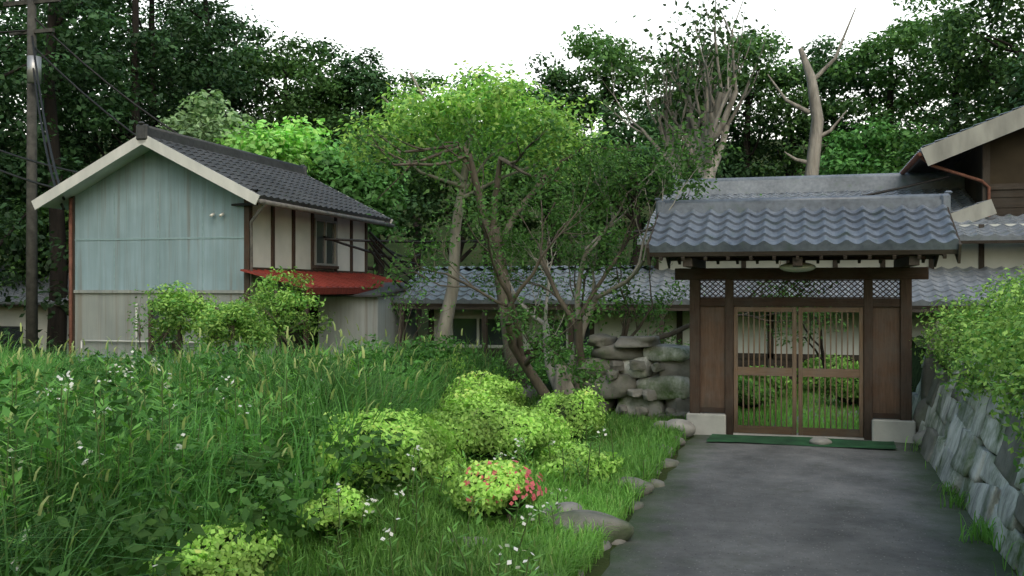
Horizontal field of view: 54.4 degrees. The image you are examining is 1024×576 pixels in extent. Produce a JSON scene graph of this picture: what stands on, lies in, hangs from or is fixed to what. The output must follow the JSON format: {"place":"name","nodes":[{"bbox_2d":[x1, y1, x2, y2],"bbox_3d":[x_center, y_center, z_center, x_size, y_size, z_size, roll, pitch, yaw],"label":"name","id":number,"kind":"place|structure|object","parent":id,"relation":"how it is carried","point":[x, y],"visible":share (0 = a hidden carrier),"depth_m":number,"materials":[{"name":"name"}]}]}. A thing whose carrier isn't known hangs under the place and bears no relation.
{"place":"outdoors","nodes":[
{"label":"outdoors","id":0,"kind":"place"},
{"bbox_2d":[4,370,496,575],"bbox_3d":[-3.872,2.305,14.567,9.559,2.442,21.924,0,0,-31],"label":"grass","id":1,"kind":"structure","parent":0,"point":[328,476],"depth_m":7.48,"materials":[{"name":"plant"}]},
{"bbox_2d":[104,393,689,575],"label":"grass","id":2,"kind":"structure","parent":0,"point":[569,552],"depth_m":7.56,"materials":[{"name":"plant"}]},
{"bbox_2d":[0,114,1016,575],"bbox_3d":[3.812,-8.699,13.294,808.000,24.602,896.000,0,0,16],"label":"ground","id":3,"kind":"structure","parent":0,"point":[600,566],"depth_m":60.37,"materials":[{"name":"plant"}]},
{"bbox_2d":[0,51,49,285],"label":"forest tree","id":4,"kind":"object","parent":3,"relation":"on","point":[22,198],"visible":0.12,"depth_m":35.76,"materials":[{"name":"green plant"}]},
{"bbox_2d":[3,0,60,358],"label":"utility pole","id":5,"kind":"object","parent":3,"relation":"on","point":[31,266],"visible":0.79,"depth_m":26.89,"materials":[{"name":"concrete"}]},
{"bbox_2d":[31,35,64,199],"bbox_3d":[-10.927,-4.320,23.317,0.051,5.189,8.509,0,0,-30],"label":"cable","id":6,"kind":"object","parent":5,"relation":"attached to","point":[46,130],"visible":0.9,"depth_m":23.60,"materials":[{"name":"black metal"}]},
{"bbox_2d":[32,68,64,210],"bbox_3d":[-10.928,-3.919,23.318,0.051,4.790,8.507,0,0,-30],"label":"cable","id":7,"kind":"object","parent":5,"relation":"attached to","point":[45,146],"visible":0.82,"depth_m":23.74,"materials":[{"name":"black metal"}]},
{"bbox_2d":[35,18,389,222],"bbox_3d":[-8.033,-4.494,25.808,10.295,5.840,0.051,0,0,13],"label":"cable","id":8,"kind":"object","parent":5,"relation":"attached to","point":[104,80],"visible":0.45,"depth_m":26.45,"materials":[{"name":"black metal"}]},
{"bbox_2d":[0,0,68,360],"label":"forest tree","id":9,"kind":"object","parent":3,"relation":"on","point":[7,214],"visible":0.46,"depth_m":29.85,"materials":[{"name":"green plant"}]},
{"bbox_2d":[0,263,68,355],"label":"outbuilding","id":10,"kind":"structure","parent":3,"relation":"on","point":[10,318],"depth_m":33.74,"materials":[{"name":"paint"}]},
{"bbox_2d":[0,196,68,290],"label":"forest tree","id":11,"kind":"object","parent":3,"relation":"on","point":[19,263],"visible":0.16,"depth_m":34.93,"materials":[{"name":"green plant"}]},
{"bbox_2d":[0,146,81,260],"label":"forest tree","id":12,"kind":"object","parent":3,"relation":"on","point":[10,193],"visible":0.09,"depth_m":38.42,"materials":[{"name":"green plant"}]},
{"bbox_2d":[0,3,91,164],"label":"forest tree","id":13,"kind":"object","parent":3,"relation":"on","point":[3,51],"visible":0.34,"depth_m":34.12,"materials":[{"name":"green plant"}]},
{"bbox_2d":[0,3,126,150],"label":"forest tree","id":14,"kind":"object","parent":3,"relation":"on","point":[40,13],"visible":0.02,"depth_m":46.45,"materials":[{"name":"green plant"}]},
{"bbox_2d":[0,0,144,360],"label":"forest tree","id":15,"kind":"object","parent":3,"relation":"on","point":[58,256],"visible":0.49,"depth_m":32.80,"materials":[{"name":"green plant"}]},
{"bbox_2d":[17,3,147,195],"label":"forest tree","id":16,"kind":"object","parent":3,"relation":"on","point":[82,127],"visible":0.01,"depth_m":41.83,"materials":[{"name":"green plant"}]},
{"bbox_2d":[1,86,172,188],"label":"forest tree","id":17,"kind":"object","parent":3,"relation":"on","point":[114,145],"visible":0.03,"depth_m":42.87,"materials":[{"name":"green plant"}]},
{"bbox_2d":[0,0,194,188],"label":"forest tree","id":18,"kind":"object","parent":3,"relation":"on","point":[107,4],"visible":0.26,"depth_m":36.34,"materials":[{"name":"green plant"}]},
{"bbox_2d":[40,0,181,265],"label":"forest tree","id":19,"kind":"object","parent":3,"relation":"on","point":[136,42],"visible":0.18,"depth_m":36.65,"materials":[{"name":"green plant"}]},
{"bbox_2d":[11,0,227,136],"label":"forest tree","id":20,"kind":"object","parent":3,"relation":"on","point":[160,14],"visible":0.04,"depth_m":48.33,"materials":[{"name":"green plant"}]},
{"bbox_2d":[6,0,285,159],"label":"forest tree","id":21,"kind":"object","parent":3,"relation":"on","point":[193,41],"visible":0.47,"depth_m":38.95,"materials":[{"name":"green plant"}]},
{"bbox_2d":[126,289,202,373],"bbox_3d":[-6.353,1.573,17.988,1.512,3.114,1.681,0,0,-39],"label":"shrub","id":22,"kind":"object","parent":3,"relation":"on","point":[141,329],"visible":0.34,"depth_m":17.84,"materials":[{"name":"green plant"}]},
{"bbox_2d":[111,31,221,141],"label":"forest tree","id":23,"kind":"object","parent":3,"relation":"on","point":[170,78],"visible":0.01,"depth_m":44.77,"materials":[{"name":"green plant"}]},
{"bbox_2d":[143,542,215,575],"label":"round shrub","id":24,"kind":"object","parent":3,"relation":"on","point":[192,567],"visible":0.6,"depth_m":5.90,"materials":[{"name":"green plant"}]},
{"bbox_2d":[142,281,229,360],"bbox_3d":[-5.335,1.282,16.590,1.550,2.833,1.424,0,0,-24],"label":"shrub","id":25,"kind":"object","parent":3,"relation":"on","point":[187,308],"visible":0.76,"depth_m":16.26,"materials":[{"name":"green plant"}]},
{"bbox_2d":[120,0,255,132],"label":"forest tree","id":26,"kind":"object","parent":3,"relation":"on","point":[237,19],"visible":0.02,"depth_m":49.05,"materials":[{"name":"green plant"}]},
{"bbox_2d":[0,341,379,575],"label":"tall weeds","id":27,"kind":"object","parent":3,"relation":"on","point":[16,476],"visible":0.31,"depth_m":7.12,"materials":[{"name":"green plant"}]},
{"bbox_2d":[149,0,253,137],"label":"forest tree","id":28,"kind":"object","parent":3,"relation":"on","point":[219,9],"visible":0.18,"depth_m":40.87,"materials":[{"name":"green plant"}]},
{"bbox_2d":[0,408,413,575],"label":"field weeds","id":29,"kind":"object","parent":3,"relation":"on","point":[250,512],"visible":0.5,"depth_m":6.36,"materials":[{"name":"green plant"}]},
{"bbox_2d":[156,89,257,146],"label":"forest tree","id":30,"kind":"object","parent":3,"relation":"on","point":[202,125],"visible":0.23,"depth_m":32.48,"materials":[{"name":"green plant"}]},
{"bbox_2d":[31,121,417,370],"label":"house","id":31,"kind":"structure","parent":3,"relation":"on","point":[151,206],"depth_m":19.67,"materials":[{"name":"paint"}]},
{"bbox_2d":[0,169,258,205],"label":"cable","id":32,"kind":"object","parent":31,"relation":"attached to","point":[234,204],"visible":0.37,"depth_m":24.14,"materials":[{"name":"rubber"}]},
{"bbox_2d":[0,149,258,191],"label":"cable","id":33,"kind":"object","parent":31,"relation":"attached to","point":[73,171],"visible":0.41,"depth_m":24.23,"materials":[{"name":"rubber"}]},
{"bbox_2d":[35,47,416,264],"bbox_3d":[-7.530,-3.548,24.000,12.549,6.135,0.051,0,0,29],"label":"cable","id":34,"kind":"object","parent":31,"relation":"attached to","point":[134,134],"visible":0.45,"depth_m":25.40,"materials":[{"name":"black metal"}]},
{"bbox_2d":[165,15,298,132],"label":"forest tree","id":35,"kind":"object","parent":3,"relation":"on","point":[257,32],"visible":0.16,"depth_m":46.08,"materials":[{"name":"green plant"}]},
{"bbox_2d":[186,299,278,353],"bbox_3d":[-4.319,1.131,15.574,1.332,1.913,1.268,0,0,16],"label":"shrub","id":36,"kind":"object","parent":3,"relation":"on","point":[237,320],"visible":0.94,"depth_m":15.39,"materials":[{"name":"green plant"}]},
{"bbox_2d":[177,505,294,575],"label":"round shrub","id":37,"kind":"object","parent":3,"relation":"on","point":[253,562],"visible":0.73,"depth_m":6.13,"materials":[{"name":"green plant"}]},
{"bbox_2d":[0,334,484,514],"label":"field weeds","id":38,"kind":"object","parent":3,"relation":"on","point":[136,396],"visible":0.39,"depth_m":9.73,"materials":[{"name":"green plant"}]},
{"bbox_2d":[0,329,523,575],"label":"tall grass","id":39,"kind":"structure","parent":3,"relation":"on","point":[89,528],"depth_m":7.49,"materials":[{"name":"plant"}]},
{"bbox_2d":[0,317,536,430],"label":"grass clumps","id":40,"kind":"object","parent":3,"relation":"on","point":[162,368],"visible":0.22,"depth_m":12.06,"materials":[{"name":"plant"}]},
{"bbox_2d":[226,266,334,364],"bbox_3d":[-4.024,1.489,16.899,1.792,3.747,1.663,0,0,29],"label":"shrub","id":41,"kind":"object","parent":3,"relation":"on","point":[289,302],"visible":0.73,"depth_m":16.87,"materials":[{"name":"green plant"}]},
{"bbox_2d":[213,115,352,178],"bbox_3d":[-7.217,-1.624,31.035,4.517,7.767,4.560,0,0,16],"label":"forest tree","id":42,"kind":"object","parent":3,"relation":"on","point":[283,143],"visible":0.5,"depth_m":30.11,"materials":[{"name":"green plant"}]},
{"bbox_2d":[214,30,363,137],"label":"forest tree","id":43,"kind":"object","parent":3,"relation":"on","point":[292,104],"visible":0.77,"depth_m":44.64,"materials":[{"name":"green plant"}]},
{"bbox_2d":[265,37,361,147],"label":"forest tree","id":44,"kind":"object","parent":3,"relation":"on","point":[335,55],"visible":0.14,"depth_m":47.29,"materials":[{"name":"green plant"}]},
{"bbox_2d":[9,423,647,575],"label":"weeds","id":45,"kind":"object","parent":3,"relation":"on","point":[478,520],"visible":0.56,"depth_m":7.42,"materials":[{"name":"green plant"}]},
{"bbox_2d":[294,484,373,538],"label":"round shrub","id":46,"kind":"object","parent":3,"relation":"on","point":[352,498],"visible":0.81,"depth_m":7.45,"materials":[{"name":"green plant"}]},
{"bbox_2d":[299,133,409,244],"bbox_3d":[-5.202,-1.285,31.048,4.200,7.131,3.868,0,0,16],"label":"forest tree","id":47,"kind":"object","parent":3,"relation":"on","point":[346,181],"visible":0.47,"depth_m":30.24,"materials":[{"name":"green plant"}]},
{"bbox_2d":[312,46,410,162],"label":"forest tree","id":48,"kind":"object","parent":3,"relation":"on","point":[368,80],"visible":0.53,"depth_m":46.26,"materials":[{"name":"green plant"}]},
{"bbox_2d":[311,282,416,366],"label":"wall","id":49,"kind":"structure","parent":3,"relation":"on","point":[367,312],"depth_m":20.83,"materials":[{"name":"wood"}]},
{"bbox_2d":[301,402,468,489],"bbox_3d":[-1.142,1.461,9.023,1.356,0.870,1.852,0,0,16],"label":"round shrub","id":50,"kind":"object","parent":3,"relation":"on","point":[430,452],"visible":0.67,"depth_m":8.59,"materials":[{"name":"green plant"}]},
{"bbox_2d":[330,136,447,276],"bbox_3d":[-5.413,-2.093,39.905,5.809,8.564,5.092,0,0,-25],"label":"forest tree","id":51,"kind":"object","parent":3,"relation":"on","point":[410,209],"visible":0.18,"depth_m":39.67,"materials":[{"name":"green plant"}]},
{"bbox_2d":[351,68,455,318],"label":"forest tree","id":52,"kind":"object","parent":3,"relation":"on","point":[419,81],"visible":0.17,"depth_m":47.43,"materials":[{"name":"green plant"}]},
{"bbox_2d":[378,264,463,354],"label":"sapling","id":53,"kind":"object","parent":3,"relation":"on","point":[402,308],"visible":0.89,"depth_m":19.43,"materials":[{"name":"green plant"}]},
{"bbox_2d":[406,444,472,487],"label":"round shrub","id":54,"kind":"object","parent":3,"relation":"on","point":[452,462],"visible":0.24,"depth_m":9.16,"materials":[{"name":"green plant"}]},
{"bbox_2d":[392,133,531,261],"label":"forest tree","id":55,"kind":"object","parent":3,"relation":"on","point":[430,183],"visible":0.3,"depth_m":40.06,"materials":[{"name":"green plant"}]},
{"bbox_2d":[434,367,532,410],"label":"round shrub","id":56,"kind":"object","parent":3,"relation":"on","point":[507,390],"visible":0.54,"depth_m":13.39,"materials":[{"name":"green plant"}]},
{"bbox_2d":[333,57,635,351],"bbox_3d":[-0.579,-1.015,19.380,5.759,6.658,5.703,0,0,-4],"label":"garden tree","id":57,"kind":"object","parent":3,"relation":"on","point":[431,111],"visible":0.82,"depth_m":18.24,"materials":[{"name":"green plant"}]},
{"bbox_2d":[435,67,544,266],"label":"forest tree","id":58,"kind":"object","parent":3,"relation":"on","point":[460,81],"visible":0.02,"depth_m":47.94,"materials":[{"name":"green plant"}]},
{"bbox_2d":[327,111,659,387],"bbox_3d":[0.099,-0.378,16.609,5.969,4.905,3.156,0,0,-22],"label":"garden tree","id":59,"kind":"object","parent":3,"relation":"on","point":[502,296],"visible":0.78,"depth_m":16.86,"materials":[{"name":"green plant"}]},
{"bbox_2d":[443,456,546,525],"bbox_3d":[-0.123,1.666,8.011,0.840,0.668,1.124,0,0,16],"label":"round shrub","id":60,"kind":"object","parent":3,"relation":"on","point":[509,482],"visible":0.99,"depth_m":7.72,"materials":[{"name":"green plant"}]},
{"bbox_2d":[419,383,586,459],"bbox_3d":[-0.270,1.488,10.411,1.694,0.970,1.831,0,0,-40],"label":"round shrub","id":61,"kind":"object","parent":3,"relation":"on","point":[492,427],"visible":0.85,"depth_m":10.15,"materials":[{"name":"green plant"}]},
{"bbox_2d":[503,50,600,265],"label":"forest tree","id":62,"kind":"object","parent":3,"relation":"on","point":[554,87],"visible":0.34,"depth_m":46.16,"materials":[{"name":"green plant"}]},
{"bbox_2d":[538,502,582,519],"bbox_3d":[0.440,1.935,8.441,0.461,0.248,0.377,0,0,16],"label":"rock","id":63,"kind":"object","parent":3,"relation":"on","point":[570,505],"visible":0.17,"depth_m":8.35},
{"bbox_2d":[494,118,631,265],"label":"forest tree","id":64,"kind":"object","parent":3,"relation":"on","point":[513,180],"visible":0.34,"depth_m":40.29,"materials":[{"name":"green plant"}]},
{"bbox_2d":[530,381,610,439],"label":"round shrub","id":65,"kind":"object","parent":3,"relation":"on","point":[571,411],"visible":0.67,"depth_m":12.28,"materials":[{"name":"green plant"}]},
{"bbox_2d":[532,440,630,484],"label":"round shrub","id":66,"kind":"object","parent":3,"relation":"on","point":[575,453],"visible":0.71,"depth_m":9.78,"materials":[{"name":"green plant"}]},
{"bbox_2d":[543,510,633,542],"bbox_3d":[0.598,1.920,7.931,0.696,0.290,0.466,0,0,-7],"label":"rock","id":67,"kind":"object","parent":3,"relation":"on","point":[625,532],"visible":0.5,"depth_m":7.78,"materials":[{"name":"stone"}]},
{"bbox_2d":[502,337,689,409],"bbox_3d":[1.698,1.412,17.125,3.612,1.222,3.640,0,0,16],"label":"garden scrub","id":68,"kind":"object","parent":3,"relation":"on","point":[541,372],"visible":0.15,"depth_m":16.36,"materials":[{"name":"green plant"}]},
{"bbox_2d":[361,110,837,401],"bbox_3d":[1.524,-0.075,15.303,6.712,4.609,7.253,0,0,16],"label":"garden tree","id":69,"kind":"object","parent":3,"relation":"on","point":[561,377],"visible":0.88,"depth_m":14.60,"materials":[{"name":"green plant"}]},
{"bbox_2d":[542,23,671,264],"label":"forest tree","id":70,"kind":"object","parent":3,"relation":"on","point":[600,50],"visible":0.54,"depth_m":45.23,"materials":[{"name":"green plant"}]},
{"bbox_2d":[578,458,678,575],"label":"path edge stones","id":71,"kind":"object","parent":3,"relation":"on","point":[655,483],"visible":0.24,"depth_m":9.05,"materials":[{"name":"stone"}]},
{"bbox_2d":[567,104,693,265],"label":"forest tree","id":72,"kind":"object","parent":3,"relation":"on","point":[614,131],"visible":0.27,"depth_m":41.45,"materials":[{"name":"green plant"}]},
{"bbox_2d":[572,333,689,420],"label":"stone wall","id":73,"kind":"structure","parent":3,"relation":"on","point":[659,370],"depth_m":14.73,"materials":[{"name":"stone"}]},
{"bbox_2d":[618,476,653,495],"bbox_3d":[1.169,1.940,9.694,0.427,0.209,0.308,0,0,16],"label":"rock","id":74,"kind":"object","parent":3,"relation":"on","point":[649,488],"visible":0.42,"depth_m":9.59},
{"bbox_2d":[579,11,739,178],"bbox_3d":[4.613,-3.222,31.287,4.740,11.249,3.694,0,0,32],"label":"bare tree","id":75,"kind":"object","parent":3,"relation":"on","point":[661,127],"visible":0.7,"depth_m":30.95,"materials":[{"name":"green plant"}]},
{"bbox_2d":[634,50,715,178],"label":"forest tree","id":76,"kind":"object","parent":3,"relation":"on","point":[661,75],"visible":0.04,"depth_m":46.39,"materials":[{"name":"green plant"}]},
{"bbox_2d":[665,419,695,438],"bbox_3d":[2.239,1.884,13.309,0.432,0.272,0.360,0,0,16],"label":"round stone","id":77,"kind":"object","parent":3,"relation":"on","point":[689,426],"visible":0.64,"depth_m":13.18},
{"bbox_2d":[638,93,775,198],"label":"forest tree","id":78,"kind":"object","parent":3,"relation":"on","point":[733,171],"visible":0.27,"depth_m":44.98,"materials":[{"name":"green plant"}]},
{"bbox_2d":[393,171,1023,385],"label":"house","id":79,"kind":"structure","parent":3,"relation":"on","point":[992,245],"depth_m":20.60,"materials":[{"name":"tile"}]},
{"bbox_2d":[325,175,948,242],"bbox_3d":[2.500,-1.641,20.951,13.061,1.371,0.051,0,0,4],"label":"cable","id":80,"kind":"object","parent":79,"relation":"attached to","point":[637,231],"visible":0.39,"depth_m":21.05,"materials":[{"name":"rubber"}]},
{"bbox_2d":[632,0,784,178],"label":"bare tree","id":81,"kind":"object","parent":3,"relation":"on","point":[704,80],"visible":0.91,"depth_m":29.66,"materials":[{"name":"brown plant"}]},
{"bbox_2d":[607,385,858,431],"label":"lawn","id":82,"kind":"structure","parent":3,"relation":"on","point":[805,411],"depth_m":15.47,"materials":[{"name":"green plant"}]},
{"bbox_2d":[738,376,780,411],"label":"garden shrub","id":83,"kind":"object","parent":82,"relation":"on","point":[740,392],"visible":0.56,"depth_m":15.71,"materials":[{"name":"green plant"}]},
{"bbox_2d":[738,365,791,391],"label":"garden shrub","id":84,"kind":"object","parent":82,"relation":"on","point":[778,383],"visible":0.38,"depth_m":17.50,"materials":[{"name":"green plant"}]},
{"bbox_2d":[797,353,858,387],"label":"garden shrub","id":85,"kind":"object","parent":82,"relation":"on","point":[805,379],"visible":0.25,"depth_m":18.38,"materials":[{"name":"green plant"}]},
{"bbox_2d":[809,362,858,405],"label":"garden shrub","id":86,"kind":"object","parent":82,"relation":"on","point":[850,389],"visible":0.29,"depth_m":16.25,"materials":[{"name":"green plant"}]},
{"bbox_2d":[691,22,814,177],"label":"forest tree","id":87,"kind":"object","parent":3,"relation":"on","point":[782,76],"visible":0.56,"depth_m":43.64,"materials":[{"name":"green plant"}]},
{"bbox_2d":[721,86,852,176],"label":"forest tree","id":88,"kind":"object","parent":3,"relation":"on","point":[789,163],"visible":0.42,"depth_m":44.90,"materials":[{"name":"green plant"}]},
{"bbox_2d":[646,190,961,442],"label":"gate","id":89,"kind":"structure","parent":3,"relation":"on","point":[906,233],"depth_m":13.05,"materials":[{"name":"brown wood"}]},
{"bbox_2d":[753,290,855,399],"bbox_3d":[4.883,1.006,17.001,1.471,1.993,2.170,0,0,-2],"label":"garden tree","id":90,"kind":"object","parent":3,"relation":"on","point":[821,341],"visible":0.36,"depth_m":17.19,"materials":[{"name":"green plant"}]},
{"bbox_2d":[601,393,1016,575],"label":"concrete path","id":91,"kind":"structure","parent":3,"relation":"on","point":[732,509],"depth_m":8.55,"materials":[{"name":"concrete"}]},
{"bbox_2d":[706,434,896,448],"bbox_3d":[3.700,1.969,12.795,2.331,0.014,0.759,0,0,16],"label":"door mat","id":92,"kind":"object","parent":91,"relation":"on","point":[791,440],"depth_m":12.79,"materials":[{"name":"fabric"}]},
{"bbox_2d":[904,436,1023,575],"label":"grass","id":93,"kind":"structure","parent":91,"relation":"on","point":[986,534],"depth_m":7.86,"materials":[{"name":"plant"}]},
{"bbox_2d":[767,8,855,175],"bbox_3d":[9.912,-3.435,32.987,2.820,11.471,0.520,0,0,16],"label":"dead trunk","id":94,"kind":"object","parent":3,"relation":"on","point":[812,160],"visible":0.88,"depth_m":32.83,"materials":[{"name":"brown plant"}]},
{"bbox_2d":[786,32,899,148],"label":"forest tree","id":95,"kind":"object","parent":3,"relation":"on","point":[829,82],"visible":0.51,"depth_m":45.27,"materials":[{"name":"green plant"}]},
{"bbox_2d":[796,114,923,175],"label":"forest tree","id":96,"kind":"object","parent":3,"relation":"on","point":[860,157],"visible":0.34,"depth_m":39.05,"materials":[{"name":"green plant"}]},
{"bbox_2d":[809,10,952,161],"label":"forest tree","id":97,"kind":"object","parent":3,"relation":"on","point":[885,73],"visible":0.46,"depth_m":43.35,"materials":[{"name":"green plant"}]},
{"bbox_2d":[857,119,956,173],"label":"forest tree","id":98,"kind":"object","parent":3,"relation":"on","point":[909,147],"visible":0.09,"depth_m":36.16,"materials":[{"name":"green plant"}]},
{"bbox_2d":[913,397,928,431],"bbox_3d":[5.519,1.666,12.900,0.633,0.652,0.505,0,0,16],"label":"rock","id":99,"kind":"object","parent":3,"relation":"on","point":[920,413],"visible":0.24,"depth_m":12.84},
{"bbox_2d":[921,321,958,399],"bbox_3d":[5.666,1.217,13.066,0.552,1.576,0.479,0,0,16],"label":"rock","id":100,"kind":"object","parent":3,"relation":"on","point":[928,372],"visible":0.14,"depth_m":12.99,"materials":[{"name":"stone"}]},
{"bbox_2d":[859,0,1023,152],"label":"forest tree","id":101,"kind":"object","parent":3,"relation":"on","point":[959,89],"visible":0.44,"depth_m":39.99,"materials":[{"name":"green plant"}]},
{"bbox_2d":[899,105,1023,221],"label":"house","id":102,"kind":"structure","parent":3,"relation":"on","point":[987,156],"depth_m":20.20,"materials":[{"name":"tile"}]},
{"bbox_2d":[912,330,1023,575],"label":"retaining wall","id":103,"kind":"structure","parent":3,"relation":"on","point":[966,445],"depth_m":9.23,"materials":[{"name":"stone"}]},
{"bbox_2d":[911,264,1023,409],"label":"bush","id":104,"kind":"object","parent":103,"relation":"on","point":[986,325],"depth_m":10.26,"materials":[{"name":"green plant"}]},
{"bbox_2d":[967,280,1023,442],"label":"bush","id":105,"kind":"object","parent":103,"relation":"on","point":[1014,361],"depth_m":7.25,"materials":[{"name":"green plant"}]},
{"bbox_2d":[991,375,1023,483],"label":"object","id":106,"kind":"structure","parent":103,"relation":"on","point":[1007,420],"depth_m":6.60,"materials":[{"name":"green plant"}]},
{"bbox_2d":[919,0,1023,134],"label":"forest tree","id":107,"kind":"object","parent":3,"relation":"on","point":[991,73],"visible":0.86,"depth_m":34.58,"materials":[{"name":"green plant"}]},
{"bbox_2d":[1002,50,1023,110],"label":"forest tree","id":108,"kind":"object","parent":3,"relation":"on","point":[1018,80],"visible":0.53,"depth_m":30.75,"materials":[{"name":"green plant"}]},
{"bbox_2d":[0,0,1023,140],"label":"sky","id":109,"kind":"structure","parent":0,"point":[415,35],"materials":[{"name":"white"}]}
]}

